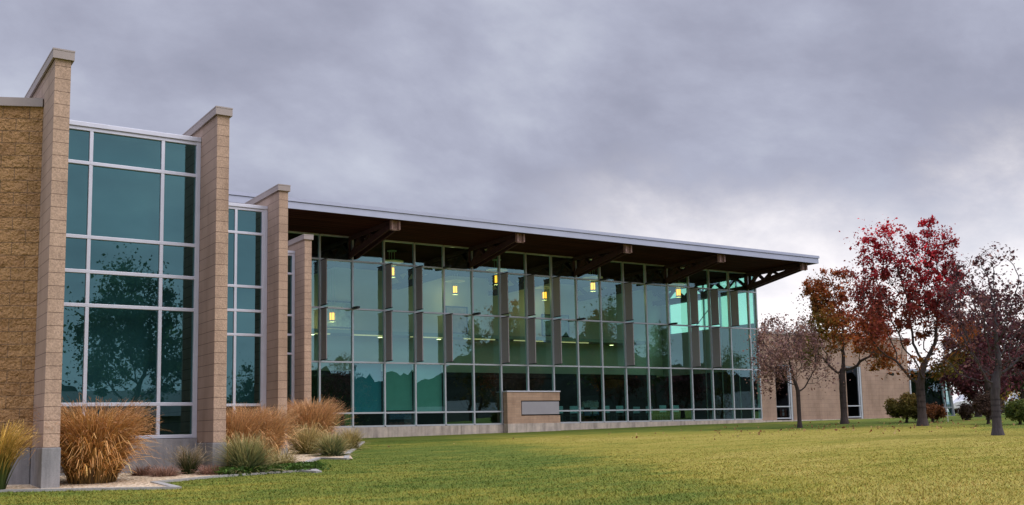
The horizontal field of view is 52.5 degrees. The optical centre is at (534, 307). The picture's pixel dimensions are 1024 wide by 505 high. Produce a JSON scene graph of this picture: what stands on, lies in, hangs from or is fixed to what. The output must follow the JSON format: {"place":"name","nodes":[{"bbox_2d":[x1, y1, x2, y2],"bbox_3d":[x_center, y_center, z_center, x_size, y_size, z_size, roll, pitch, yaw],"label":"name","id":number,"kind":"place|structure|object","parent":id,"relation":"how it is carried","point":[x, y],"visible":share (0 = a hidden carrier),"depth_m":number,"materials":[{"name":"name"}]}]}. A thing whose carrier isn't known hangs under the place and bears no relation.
{"place":"outdoors","nodes":[
{"label":"outdoors","id":0,"kind":"place"},
{"bbox_2d":[17,393,172,483],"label":"ornamental grass","id":1,"kind":"object","parent":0,"point":[93,446],"depth_m":16.15,"materials":[{"name":"brown plant"}]},
{"bbox_2d":[126,463,153,475],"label":"ornamental grass","id":2,"kind":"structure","parent":0,"point":[140,471],"depth_m":17.92,"materials":[{"name":"brown plant"}]},
{"bbox_2d":[144,463,184,476],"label":"ornamental grass","id":3,"kind":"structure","parent":0,"point":[159,472],"depth_m":17.67,"materials":[{"name":"brown plant"}]},
{"bbox_2d":[164,442,214,473],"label":"ornamental grass","id":4,"kind":"object","parent":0,"point":[188,463],"depth_m":18.22,"materials":[{"name":"green plant"}]},
{"bbox_2d":[192,463,223,474],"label":"ornamental grass","id":5,"kind":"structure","parent":0,"point":[207,470],"depth_m":17.99,"materials":[{"name":"brown plant"}]},
{"bbox_2d":[226,401,284,465],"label":"ornamental grass","id":6,"kind":"object","parent":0,"point":[233,424],"depth_m":20.15,"materials":[{"name":"brown plant"}]},
{"bbox_2d":[231,402,308,462],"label":"ornamental grass","id":7,"kind":"object","parent":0,"point":[280,436],"depth_m":20.84,"materials":[{"name":"brown plant"}]},
{"bbox_2d":[311,395,350,427],"bbox_3d":[-8.854,4.494,44.159,2.200,1.530,0.520,3,-8,-34],"label":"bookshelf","id":8,"kind":"object","parent":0,"point":[345,400],"visible":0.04,"depth_m":44.50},
{"bbox_2d":[386,396,434,426],"bbox_3d":[-5.548,4.722,46.756,2.400,1.530,0.520,3,-8,-34],"label":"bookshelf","id":9,"kind":"object","parent":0,"point":[406,418],"visible":0.38,"depth_m":46.46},
{"bbox_2d":[0,412,1023,504],"bbox_3d":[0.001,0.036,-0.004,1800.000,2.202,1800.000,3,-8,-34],"label":"ground","id":10,"kind":"structure","parent":0,"point":[774,427],"depth_m":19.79,"materials":[{"name":"green plant"}]},
{"bbox_2d":[0,47,313,487],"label":"masonry wing","id":11,"kind":"structure","parent":10,"relation":"on","point":[160,272],"depth_m":19.15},
{"bbox_2d":[61,120,200,438],"bbox_3d":[-7.632,-0.489,19.118,2.865,5.786,0.190,3,-8,-34],"label":"window frame","id":12,"kind":"structure","parent":11,"relation":"in","point":[130,322],"depth_m":19.25,"materials":[{"name":"glass"}]},
{"bbox_2d":[226,202,267,415],"bbox_3d":[-7.960,0.202,25.200,2.995,5.706,0.190,3,-8,-34],"label":"window frame","id":13,"kind":"structure","parent":11,"relation":"in","point":[247,223],"depth_m":25.77,"materials":[{"name":"metal"}]},
{"bbox_2d":[287,251,294,417],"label":"window frame","id":14,"kind":"structure","parent":11,"relation":"in","point":[291,254],"depth_m":32.52,"materials":[{"name":"metal"}]},
{"bbox_2d":[5,442,358,488],"bbox_3d":[-9.846,3.517,24.267,19.200,0.560,20.360,3,-8,-34],"label":"planting bed","id":15,"kind":"object","parent":10,"relation":"on","point":[124,480],"visible":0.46,"depth_m":16.69,"materials":[{"name":"beige gravel"}]},
{"bbox_2d":[0,419,40,489],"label":"ornamental grass","id":16,"kind":"object","parent":15,"relation":"on","point":[10,447],"depth_m":15.03,"materials":[{"name":"yellow plant"}]},
{"bbox_2d":[199,431,294,474],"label":"ornamental grass","id":17,"kind":"object","parent":15,"relation":"on","point":[242,453],"depth_m":18.34,"materials":[{"name":"green plant"}]},
{"bbox_2d":[212,460,330,475],"bbox_3d":[-4.694,2.894,18.713,2.367,0.226,1.199,4,-9,-40],"label":"ground cover","id":18,"kind":"object","parent":15,"relation":"on","point":[306,465],"visible":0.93,"depth_m":18.52,"materials":[{"name":"green plant"}]},
{"bbox_2d":[266,447,304,463],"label":"ornamental grass","id":19,"kind":"object","parent":15,"relation":"on","point":[286,459],"depth_m":19.12,"materials":[{"name":"beige plant"}]},
{"bbox_2d":[287,421,332,453],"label":"ornamental grass","id":20,"kind":"object","parent":15,"relation":"on","point":[308,438],"depth_m":25.47,"materials":[{"name":"plant"}]},
{"bbox_2d":[287,394,354,445],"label":"ornamental grass","id":21,"kind":"object","parent":15,"relation":"on","point":[323,415],"depth_m":28.25,"materials":[{"name":"brown plant"}]},
{"bbox_2d":[300,429,360,456],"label":"ornamental grass","id":22,"kind":"object","parent":15,"relation":"on","point":[330,446],"depth_m":24.28,"materials":[{"name":"plant"}]},
{"bbox_2d":[331,434,353,450],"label":"ornamental grass","id":23,"kind":"object","parent":15,"relation":"on","point":[346,449],"depth_m":26.98,"materials":[{"name":"green plant"}]},
{"bbox_2d":[338,426,368,448],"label":"ornamental grass","id":24,"kind":"object","parent":15,"relation":"on","point":[356,437],"depth_m":28.24,"materials":[{"name":"plant"}]},
{"bbox_2d":[0,441,364,491],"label":"mow strip","id":25,"kind":"object","parent":10,"relation":"on","point":[167,485],"visible":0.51,"depth_m":16.09,"materials":[{"name":"concrete"}]},
{"bbox_2d":[229,191,818,438],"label":"glass hall","id":26,"kind":"structure","parent":10,"relation":"on","point":[648,359],"depth_m":47.49,"materials":[{"name":"glass"}]},
{"bbox_2d":[288,231,318,362],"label":"window frame","id":27,"kind":"structure","parent":26,"relation":"in","point":[314,258],"depth_m":38.36,"materials":[{"name":"metal"}]},
{"bbox_2d":[322,267,342,321],"bbox_3d":[-8.801,-0.671,45.261,0.955,2.580,0.955,3,-8,-34],"label":"pendant lamp","id":28,"kind":"object","parent":26,"relation":"hanging from","point":[331,316],"visible":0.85,"depth_m":45.08,"materials":[{"name":"yellow glass"}]},
{"bbox_2d":[318,234,351,427],"bbox_3d":[-7.413,0.841,38.720,1.316,7.210,0.140,3,-8,-34],"label":"window frame","id":29,"kind":"structure","parent":26,"relation":"in","point":[319,236],"depth_m":38.49,"materials":[{"name":"metal"}]},
{"bbox_2d":[324,300,350,328],"bbox_3d":[-8.845,0.296,46.282,1.620,1.220,0.056,3,-8,-34],"label":"framed picture","id":30,"kind":"object","parent":26,"relation":"attached to","point":[342,318],"visible":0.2,"depth_m":46.41,"materials":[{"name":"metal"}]},
{"bbox_2d":[354,363,380,411],"bbox_3d":[-6.340,3.026,39.358,1.196,1.850,0.060,3,-8,-34],"label":"roller shade","id":31,"kind":"object","parent":26,"relation":"attached to","point":[367,387],"visible":1,"depth_m":39.35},
{"bbox_2d":[351,240,384,426],"bbox_3d":[-6.324,0.903,39.457,1.317,7.210,0.140,3,-8,-34],"label":"window frame","id":32,"kind":"structure","parent":26,"relation":"in","point":[352,241],"depth_m":39.12,"materials":[{"name":"metal"}]},
{"bbox_2d":[354,334,382,335],"bbox_3d":[-7.217,1.224,46.031,1.700,0.045,0.100,3,-8,-34],"label":"strip light","id":33,"kind":"object","parent":26,"relation":"attached to","point":[366,335],"visible":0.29,"depth_m":45.81,"materials":[{"name":"white"}]},
{"bbox_2d":[380,250,403,277],"bbox_3d":[-5.828,-1.796,42.568,0.955,1.110,0.955,3,-8,-34],"label":"pendant lamp","id":34,"kind":"object","parent":26,"relation":"hanging from","point":[393,261],"visible":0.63,"depth_m":42.46,"materials":[{"name":"yellow"}]},
{"bbox_2d":[386,364,411,409],"bbox_3d":[-5.252,3.058,40.099,1.196,1.790,0.060,3,-8,-34],"label":"roller shade","id":35,"kind":"object","parent":26,"relation":"attached to","point":[398,386],"visible":1,"depth_m":40.10,"materials":[{"name":"green fabric"}]},
{"bbox_2d":[382,240,415,426],"bbox_3d":[-5.234,0.964,40.194,1.316,7.210,0.140,3,-8,-34],"label":"window frame","id":36,"kind":"structure","parent":26,"relation":"in","point":[383,242],"depth_m":39.90,"materials":[{"name":"metal"}]},
{"bbox_2d":[412,243,444,425],"bbox_3d":[-4.145,1.025,40.931,1.317,7.210,0.140,3,-8,-34],"label":"window frame","id":37,"kind":"structure","parent":26,"relation":"in","point":[413,245],"depth_m":40.64,"materials":[{"name":"metal"}]},
{"bbox_2d":[416,364,441,411],"bbox_3d":[-4.162,3.149,40.832,1.196,1.850,0.060,3,-8,-34],"label":"roller shade","id":38,"kind":"object","parent":26,"relation":"attached to","point":[429,387],"visible":1,"depth_m":40.84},
{"bbox_2d":[445,275,464,294],"bbox_3d":[-3.714,-1.143,48.803,0.955,1.050,0.955,3,-8,-34],"label":"pendant lamp","id":39,"kind":"object","parent":26,"relation":"hanging from","point":[455,288],"visible":0.85,"depth_m":48.68,"materials":[{"name":"yellow glass"}]},
{"bbox_2d":[445,306,467,333],"bbox_3d":[-3.715,0.585,49.752,1.220,1.320,0.056,3,-8,-34],"label":"framed picture","id":40,"kind":"object","parent":26,"relation":"attached to","point":[460,324],"visible":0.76,"depth_m":49.82,"materials":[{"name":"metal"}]},
{"bbox_2d":[442,245,473,425],"bbox_3d":[-3.056,1.087,41.668,1.317,7.210,0.140,3,-8,-34],"label":"window frame","id":41,"kind":"structure","parent":26,"relation":"in","point":[443,247],"depth_m":41.36,"materials":[{"name":"metal"}]},
{"bbox_2d":[463,338,494,339],"bbox_3d":[-2.584,1.484,49.165,1.700,0.045,0.100,3,-8,-34],"label":"strip light","id":42,"kind":"object","parent":26,"relation":"attached to","point":[479,339],"visible":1,"depth_m":49.11,"materials":[{"name":"white plastic"}]},
{"bbox_2d":[470,249,501,424],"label":"window frame","id":43,"kind":"structure","parent":26,"relation":"in","point":[471,272],"depth_m":42.05,"materials":[{"name":"metal"}]},
{"bbox_2d":[486,259,507,284],"bbox_3d":[-1.625,-1.559,45.411,0.955,1.110,0.955,3,-8,-34],"label":"pendant lamp","id":44,"kind":"object","parent":26,"relation":"hanging from","point":[495,275],"visible":0.64,"depth_m":45.28,"materials":[{"name":"yellow"}]},
{"bbox_2d":[497,251,527,424],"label":"window frame","id":45,"kind":"structure","parent":26,"relation":"in","point":[498,257],"depth_m":42.83,"materials":[{"name":"metal"}]},
{"bbox_2d":[523,253,552,390],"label":"window frame","id":46,"kind":"structure","parent":26,"relation":"in","point":[524,255],"depth_m":43.67,"materials":[{"name":"metal"}]},
{"bbox_2d":[535,285,549,299],"bbox_3d":[0.514,-0.905,51.663,0.955,1.050,0.955,3,-8,-34],"label":"pendant lamp","id":47,"kind":"object","parent":26,"relation":"hanging from","point":[544,293],"visible":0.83,"depth_m":51.54,"materials":[{"name":"yellow glass"}]},
{"bbox_2d":[541,314,569,336],"bbox_3d":[1.085,0.905,52.992,1.720,1.120,0.056,3,-8,-34],"label":"framed picture","id":48,"kind":"object","parent":26,"relation":"attached to","point":[546,327],"visible":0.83,"depth_m":52.83,"materials":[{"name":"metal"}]},
{"bbox_2d":[559,406,562,423],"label":"chair","id":49,"kind":"object","parent":26,"relation":"on","point":[560,407],"visible":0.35,"depth_m":45.58,"materials":[{"name":"grey wood"}]},
{"bbox_2d":[549,255,579,422],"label":"window frame","id":50,"kind":"structure","parent":26,"relation":"in","point":[550,257],"depth_m":44.38,"materials":[{"name":"metal"}]},
{"bbox_2d":[564,406,577,421],"bbox_3d":[1.644,4.809,46.123,0.440,0.880,0.450,3,-8,-34],"label":"chair","id":51,"kind":"object","parent":26,"relation":"on","point":[573,408],"visible":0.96,"depth_m":46.00,"materials":[{"name":"grey wood"}]},
{"bbox_2d":[574,259,603,422],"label":"window frame","id":52,"kind":"structure","parent":26,"relation":"in","point":[575,280],"depth_m":45.00,"materials":[{"name":"metal"}]},
{"bbox_2d":[582,270,602,291],"bbox_3d":[2.727,-1.314,48.355,0.955,1.110,0.955,3,-8,-34],"label":"pendant lamp","id":53,"kind":"object","parent":26,"relation":"hanging from","point":[592,287],"visible":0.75,"depth_m":48.23,"materials":[{"name":"yellow"}]},
{"bbox_2d":[590,407,598,420],"bbox_3d":[2.947,5.096,48.818,0.440,0.880,0.450,3,-8,-34],"label":"chair","id":54,"kind":"object","parent":26,"relation":"on","point":[595,412],"visible":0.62,"depth_m":48.97,"materials":[{"name":"grey wood"}]},
{"bbox_2d":[576,395,614,422],"bbox_3d":[3.196,5.200,52.551,2.200,1.530,0.520,3,-8,-34],"label":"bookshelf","id":55,"kind":"object","parent":26,"relation":"on","point":[588,402],"visible":0.4,"depth_m":52.34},
{"bbox_2d":[583,409,615,421],"bbox_3d":[3.042,5.064,47.966,1.500,0.740,0.800,3,-8,-34],"label":"reading table","id":56,"kind":"object","parent":26,"relation":"on","point":[598,409],"visible":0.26,"depth_m":47.85,"materials":[{"name":"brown wood"}]},
{"bbox_2d":[596,406,609,420],"bbox_3d":[3.133,4.893,47.131,0.440,0.880,0.450,3,-8,-34],"label":"chair","id":57,"kind":"object","parent":26,"relation":"on","point":[607,407],"visible":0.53,"depth_m":47.04,"materials":[{"name":"grey wood"}]},
{"bbox_2d":[598,261,627,422],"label":"window frame","id":58,"kind":"structure","parent":26,"relation":"in","point":[599,269],"depth_m":45.76,"materials":[{"name":"metal"}]},
{"bbox_2d":[610,406,623,422],"bbox_3d":[3.795,4.931,47.579,0.440,0.880,0.450,3,-8,-34],"label":"chair","id":59,"kind":"object","parent":26,"relation":"on","point":[618,408],"visible":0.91,"depth_m":47.43,"materials":[{"name":"grey wood"}]},
{"bbox_2d":[621,262,649,421],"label":"window frame","id":60,"kind":"structure","parent":26,"relation":"in","point":[622,264],"depth_m":46.50,"materials":[{"name":"metal"}]},
{"bbox_2d":[633,407,645,420],"bbox_3d":[5.099,5.217,50.273,0.440,0.880,0.450,3,-8,-34],"label":"chair","id":61,"kind":"object","parent":26,"relation":"on","point":[637,412],"visible":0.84,"depth_m":50.35,"materials":[{"name":"grey wood"}]},
{"bbox_2d":[646,407,657,419],"bbox_3d":[5.761,5.254,50.721,0.440,0.880,0.450,3,-8,-34],"label":"chair","id":62,"kind":"object","parent":26,"relation":"on","point":[652,415],"visible":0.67,"depth_m":50.77,"materials":[{"name":"teal wood"}]},
{"bbox_2d":[643,264,671,421],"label":"window frame","id":63,"kind":"structure","parent":26,"relation":"in","point":[644,266],"depth_m":47.25,"materials":[{"name":"metal"}]},
{"bbox_2d":[654,405,666,419],"bbox_3d":[5.946,5.052,49.034,0.440,0.880,0.450,3,-8,-34],"label":"chair","id":64,"kind":"object","parent":26,"relation":"on","point":[662,407],"visible":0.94,"depth_m":48.89,"materials":[{"name":"teal wood"}]},
{"bbox_2d":[667,405,678,419],"bbox_3d":[6.608,5.089,49.482,0.440,0.880,0.450,3,-8,-34],"label":"chair","id":65,"kind":"object","parent":26,"relation":"on","point":[675,406],"visible":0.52,"depth_m":49.38,"materials":[{"name":"teal wood"}]},
{"bbox_2d":[668,281,685,297],"bbox_3d":[7.120,-1.071,51.328,0.955,1.100,0.955,3,-8,-34],"label":"pendant lamp","id":66,"kind":"object","parent":26,"relation":"hanging from","point":[678,291],"visible":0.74,"depth_m":51.20,"materials":[{"name":"yellow glass"}]},
{"bbox_2d":[665,267,693,420],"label":"window frame","id":67,"kind":"structure","parent":26,"relation":"in","point":[666,288],"depth_m":47.95,"materials":[{"name":"metal"}]},
{"bbox_2d":[686,269,713,420],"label":"window frame","id":68,"kind":"structure","parent":26,"relation":"in","point":[687,278],"depth_m":48.68,"materials":[{"name":"metal"}]},
{"bbox_2d":[669,276,759,418],"bbox_3d":[9.204,2.233,53.850,0.100,7.150,6.340,3,-8,-34],"label":"window frame","id":69,"kind":"structure","parent":26,"relation":"in","point":[703,299],"depth_m":53.37,"materials":[{"name":"metal"}]},
{"bbox_2d":[706,269,734,419],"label":"window frame","id":70,"kind":"structure","parent":26,"relation":"in","point":[707,272],"depth_m":49.44,"materials":[{"name":"metal"}]},
{"bbox_2d":[726,271,753,419],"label":"window frame","id":71,"kind":"structure","parent":26,"relation":"in","point":[727,273],"depth_m":50.19,"materials":[{"name":"metal"}]},
{"bbox_2d":[746,276,762,419],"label":"window frame","id":72,"kind":"structure","parent":26,"relation":"in","point":[755,290],"depth_m":50.93,"materials":[{"name":"metal"}]},
{"bbox_2d":[502,391,560,432],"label":"sign wall","id":73,"kind":"structure","parent":10,"relation":"on","point":[534,411],"depth_m":42.78,"materials":[{"name":"stone"}]},
{"bbox_2d":[388,418,1018,446],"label":"fallen leaves","id":74,"kind":"object","parent":10,"relation":"on","point":[836,429],"visible":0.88,"depth_m":35.63,"materials":[{"name":"brown plant"}]},
{"bbox_2d":[738,311,865,427],"bbox_3d":[9.469,2.236,38.937,4.249,4.506,3.828,3,-8,-33],"label":"plum tree","id":75,"kind":"object","parent":10,"relation":"on","point":[798,346],"visible":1,"depth_m":38.71,"materials":[{"name":"brown plant"}]},
{"bbox_2d":[759,331,909,421],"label":"brick wing","id":76,"kind":"structure","parent":10,"relation":"on","point":[868,393],"depth_m":54.93,"materials":[{"name":"beige brick"}]},
{"bbox_2d":[775,365,793,419],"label":"window frame","id":77,"kind":"structure","parent":76,"relation":"in","point":[784,403],"depth_m":52.83,"materials":[{"name":"metal"}]},
{"bbox_2d":[846,366,862,418],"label":"window frame","id":78,"kind":"structure","parent":76,"relation":"in","point":[854,387],"depth_m":55.92,"materials":[{"name":"metal"}]},
{"bbox_2d":[788,265,909,423],"bbox_3d":[12.805,1.463,42.613,5.347,6.543,4.435,-1,-7,0],"label":"autumn tree","id":79,"kind":"object","parent":10,"relation":"on","point":[822,307],"visible":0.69,"depth_m":42.31,"materials":[{"name":"brown plant"}]},
{"bbox_2d":[883,392,916,422],"bbox_3d":[14.709,3.922,41.251,1.722,1.268,1.439,-1,-7,0],"label":"shrub","id":80,"kind":"object","parent":10,"relation":"on","point":[904,407],"visible":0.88,"depth_m":40.95,"materials":[{"name":"green plant"}]},
{"bbox_2d":[821,215,992,425],"bbox_3d":[13.312,0.430,37.330,6.185,7.587,4.440,-1,-7,0],"label":"maple tree","id":81,"kind":"object","parent":10,"relation":"on","point":[911,292],"visible":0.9,"depth_m":36.83,"materials":[{"name":"brown plant"}]},
{"bbox_2d":[908,369,954,415],"bbox_3d":[20.889,5.789,62.545,4.280,3.720,7.550,3,-8,-34],"label":"glass entry","id":82,"kind":"object","parent":10,"relation":"on","point":[936,394],"visible":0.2,"depth_m":60.76,"materials":[{"name":"glass"}]},
{"bbox_2d":[908,371,954,415],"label":"window frame","id":83,"kind":"structure","parent":82,"relation":"in","point":[951,407],"depth_m":60.23,"materials":[{"name":"paint"}]},
{"bbox_2d":[926,402,947,421],"bbox_3d":[15.487,4.058,40.438,1.195,0.806,1.189,-1,-7,0],"label":"shrub","id":84,"kind":"object","parent":10,"relation":"on","point":[935,411],"visible":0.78,"depth_m":40.15,"materials":[{"name":"brown plant"}]},
{"bbox_2d":[954,401,975,419],"bbox_3d":[17.481,4.170,42.089,0.827,0.798,0.832,5,-9,-42],"label":"shrub","id":85,"kind":"object","parent":10,"relation":"on","point":[965,411],"visible":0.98,"depth_m":41.97,"materials":[{"name":"brown plant"}]},
{"bbox_2d":[908,284,1023,419],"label":"plum tree","id":86,"kind":"object","parent":10,"relation":"on","point":[984,345],"visible":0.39,"depth_m":41.52,"materials":[{"name":"brown plant"}]},
{"bbox_2d":[928,342,1014,416],"bbox_3d":[21.480,3.371,50.164,5.608,4.266,5.987,3,-8,-34],"label":"plum tree","id":87,"kind":"object","parent":10,"relation":"on","point":[964,388],"visible":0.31,"depth_m":50.01,"materials":[{"name":"brown plant"}]},
{"bbox_2d":[935,322,1014,401],"bbox_3d":[25.906,3.292,60.123,6.220,5.794,5.507,4,-8,-37],"label":"green tree","id":88,"kind":"object","parent":10,"relation":"on","point":[967,379],"visible":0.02,"depth_m":60.08,"materials":[{"name":"brown plant"}]},
{"bbox_2d":[929,241,1023,434],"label":"locust tree","id":89,"kind":"object","parent":10,"relation":"on","point":[997,427],"visible":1,"depth_m":26.89,"materials":[{"name":"brown plant"}]},
{"bbox_2d":[946,395,1008,413],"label":"parked car","id":90,"kind":"object","parent":10,"relation":"on","point":[956,401],"visible":0.14,"depth_m":76.89,"materials":[{"name":"white paint"}]},
{"bbox_2d":[969,390,1004,423],"bbox_3d":[15.807,3.455,36.303,1.249,1.201,1.161,-1,-7,0],"label":"shrub","id":91,"kind":"object","parent":10,"relation":"on","point":[981,403],"visible":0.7,"depth_m":36.10,"materials":[{"name":"brown plant"}]},
{"bbox_2d":[1000,388,1014,412],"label":"yellow tree","id":92,"kind":"object","parent":10,"relation":"on","point":[1007,395],"visible":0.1,"depth_m":72.15,"materials":[{"name":"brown plant"}]},
{"bbox_2d":[1000,342,1023,410],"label":"green tree","id":93,"kind":"object","parent":10,"relation":"on","point":[1021,395],"visible":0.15,"depth_m":58.13,"materials":[{"name":"brown plant"}]},
{"bbox_2d":[1000,345,1023,400],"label":"plum tree","id":94,"kind":"object","parent":10,"relation":"on","point":[1017,365],"visible":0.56,"depth_m":44.69,"materials":[{"name":"brown plant"}]},
{"bbox_2d":[1002,397,1023,424],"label":"shrub","id":95,"kind":"object","parent":10,"relation":"on","point":[1013,409],"visible":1,"depth_m":34.41,"materials":[{"name":"green plant"}]},
{"bbox_2d":[0,0,1023,411],"label":"sky","id":96,"kind":"structure","parent":0,"point":[772,125],"materials":[{"name":"grey"}]}
]}

